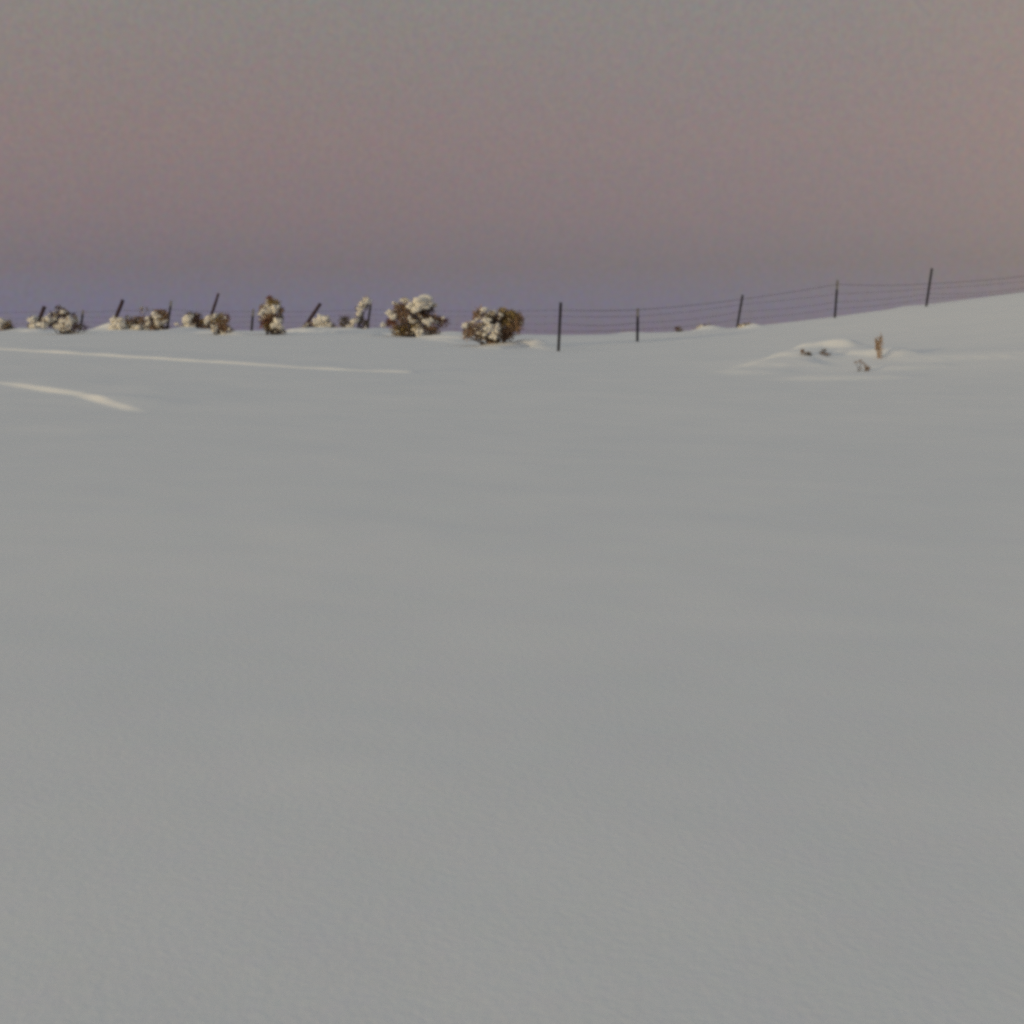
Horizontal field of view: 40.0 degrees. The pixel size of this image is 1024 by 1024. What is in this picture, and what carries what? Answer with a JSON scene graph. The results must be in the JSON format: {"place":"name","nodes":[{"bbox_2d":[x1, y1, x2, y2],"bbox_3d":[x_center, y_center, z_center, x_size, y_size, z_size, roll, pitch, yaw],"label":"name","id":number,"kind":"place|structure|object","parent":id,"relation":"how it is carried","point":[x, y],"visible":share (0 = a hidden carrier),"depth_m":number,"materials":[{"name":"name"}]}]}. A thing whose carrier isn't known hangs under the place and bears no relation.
{"place":"outdoors","nodes":[
{"label":"outdoors","id":0,"kind":"place"},
{"bbox_2d":[0,292,1023,1023],"bbox_3d":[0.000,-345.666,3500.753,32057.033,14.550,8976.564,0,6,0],"label":"snow ground","id":1,"kind":"structure","parent":0,"point":[366,676],"depth_m":5.14,"materials":[{"name":"white snow"}]},
{"bbox_2d":[0,317,15,330],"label":"snowy shrub","id":2,"kind":"object","parent":1,"relation":"on","point":[5,324],"visible":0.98,"depth_m":44.18,"materials":[{"name":"white snow"}]},
{"bbox_2d":[27,315,41,328],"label":"snowy shrub","id":3,"kind":"object","parent":1,"relation":"on","point":[33,320],"visible":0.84,"depth_m":43.55,"materials":[{"name":"white snow"}]},
{"bbox_2d":[36,304,87,333],"bbox_3d":[-12.267,-5.194,38.427,1.343,0.948,0.773,0,6,0],"label":"snowy shrub","id":4,"kind":"object","parent":1,"relation":"on","point":[60,322],"visible":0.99,"depth_m":38.21,"materials":[{"name":"white snow"}]},
{"bbox_2d":[108,306,151,329],"bbox_3d":[-11.892,-6.045,43.971,1.384,0.891,0.914,0,6,0],"label":"snowy shrub","id":5,"kind":"object","parent":1,"relation":"on","point":[118,323],"visible":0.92,"depth_m":43.71,"materials":[{"name":"white snow"}]},
{"bbox_2d":[145,309,171,330],"bbox_3d":[-10.930,-5.892,43.521,0.794,0.837,0.619,0,6,0],"label":"snowy shrub","id":6,"kind":"object","parent":1,"relation":"on","point":[158,318],"visible":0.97,"depth_m":43.36,"materials":[{"name":"white snow"}]},
{"bbox_2d":[174,311,206,328],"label":"snowy shrub","id":7,"kind":"object","parent":1,"relation":"on","point":[189,319],"visible":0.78,"depth_m":43.53,"materials":[{"name":"white snow"}]},
{"bbox_2d":[202,312,235,334],"bbox_3d":[-7.818,-4.993,37.619,0.715,0.719,0.637,3,6,24],"label":"snowy shrub","id":8,"kind":"object","parent":1,"relation":"on","point":[215,321],"visible":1,"depth_m":37.51,"materials":[{"name":"white snow"}]},
{"bbox_2d":[257,295,286,334],"bbox_3d":[-6.470,-5.266,37.965,0.777,1.236,0.592,0,6,0],"label":"snowy shrub","id":9,"kind":"object","parent":1,"relation":"on","point":[271,317],"visible":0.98,"depth_m":37.82,"materials":[{"name":"white snow"}]},
{"bbox_2d":[299,314,338,327],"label":"snowy shrub","id":10,"kind":"object","parent":1,"relation":"on","point":[320,320],"visible":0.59,"depth_m":43.07,"materials":[{"name":"white snow"}]},
{"bbox_2d":[337,296,372,328],"bbox_3d":[-4.808,-5.982,43.115,1.109,1.314,0.728,0,6,0],"label":"snowy shrub","id":11,"kind":"object","parent":1,"relation":"on","point":[365,302],"visible":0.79,"depth_m":42.96,"materials":[{"name":"white snow"}]},
{"bbox_2d":[381,294,450,336],"bbox_3d":[-2.603,-5.253,38.154,1.888,1.296,1.411,0,6,0],"label":"snowy bush","id":12,"kind":"object","parent":1,"relation":"on","point":[412,326],"visible":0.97,"depth_m":37.88,"materials":[{"name":"white snow"}]},
{"bbox_2d":[461,304,524,344],"bbox_3d":[-0.468,-4.391,33.276,1.562,1.064,1.066,0,6,0],"label":"snowy bush","id":13,"kind":"object","parent":1,"relation":"on","point":[506,319],"visible":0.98,"depth_m":32.97,"materials":[{"name":"brown plant"}]},
{"bbox_2d":[1,268,1022,350],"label":"wire fence","id":14,"kind":"object","parent":1,"relation":"on","point":[212,311],"visible":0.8,"depth_m":43.95,"materials":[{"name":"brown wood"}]},
{"bbox_2d":[674,326,683,331],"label":"buried shrub","id":15,"kind":"object","parent":1,"relation":"on","point":[677,328],"visible":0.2,"depth_m":44.05,"materials":[{"name":"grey plant"}]},
{"bbox_2d":[737,321,753,327],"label":"buried shrub","id":16,"kind":"object","parent":1,"relation":"on","point":[741,325],"visible":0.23,"depth_m":43.96,"materials":[{"name":"grey plant"}]},
{"bbox_2d":[800,349,812,355],"bbox_3d":[5.056,-2.683,24.150,0.246,0.250,0.196,0,6,0],"label":"sagebrush tip","id":17,"kind":"object","parent":1,"relation":"on","point":[808,353],"visible":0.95,"depth_m":24.13,"materials":[{"name":"brown plant"}]},
{"bbox_2d":[819,348,830,355],"bbox_3d":[5.394,-2.704,24.324,0.251,0.251,0.236,-3,6,-24],"label":"sagebrush tip","id":18,"kind":"object","parent":1,"relation":"on","point":[824,352],"visible":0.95,"depth_m":24.25,"materials":[{"name":"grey plant"}]},
{"bbox_2d":[853,359,870,370],"bbox_3d":[5.559,-2.265,22.310,0.254,0.311,0.254,0,6,0],"label":"sagebrush tip","id":19,"kind":"object","parent":1,"relation":"on","point":[867,368],"visible":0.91,"depth_m":22.28,"materials":[{"name":"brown plant"}]},
{"bbox_2d":[874,333,884,358],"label":"dry stalk","id":20,"kind":"object","parent":1,"relation":"on","point":[879,351],"visible":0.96,"depth_m":23.87,"materials":[{"name":"brown plant"}]},
{"bbox_2d":[0,0,1023,334],"label":"sky","id":21,"kind":"structure","parent":0,"point":[598,156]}
]}

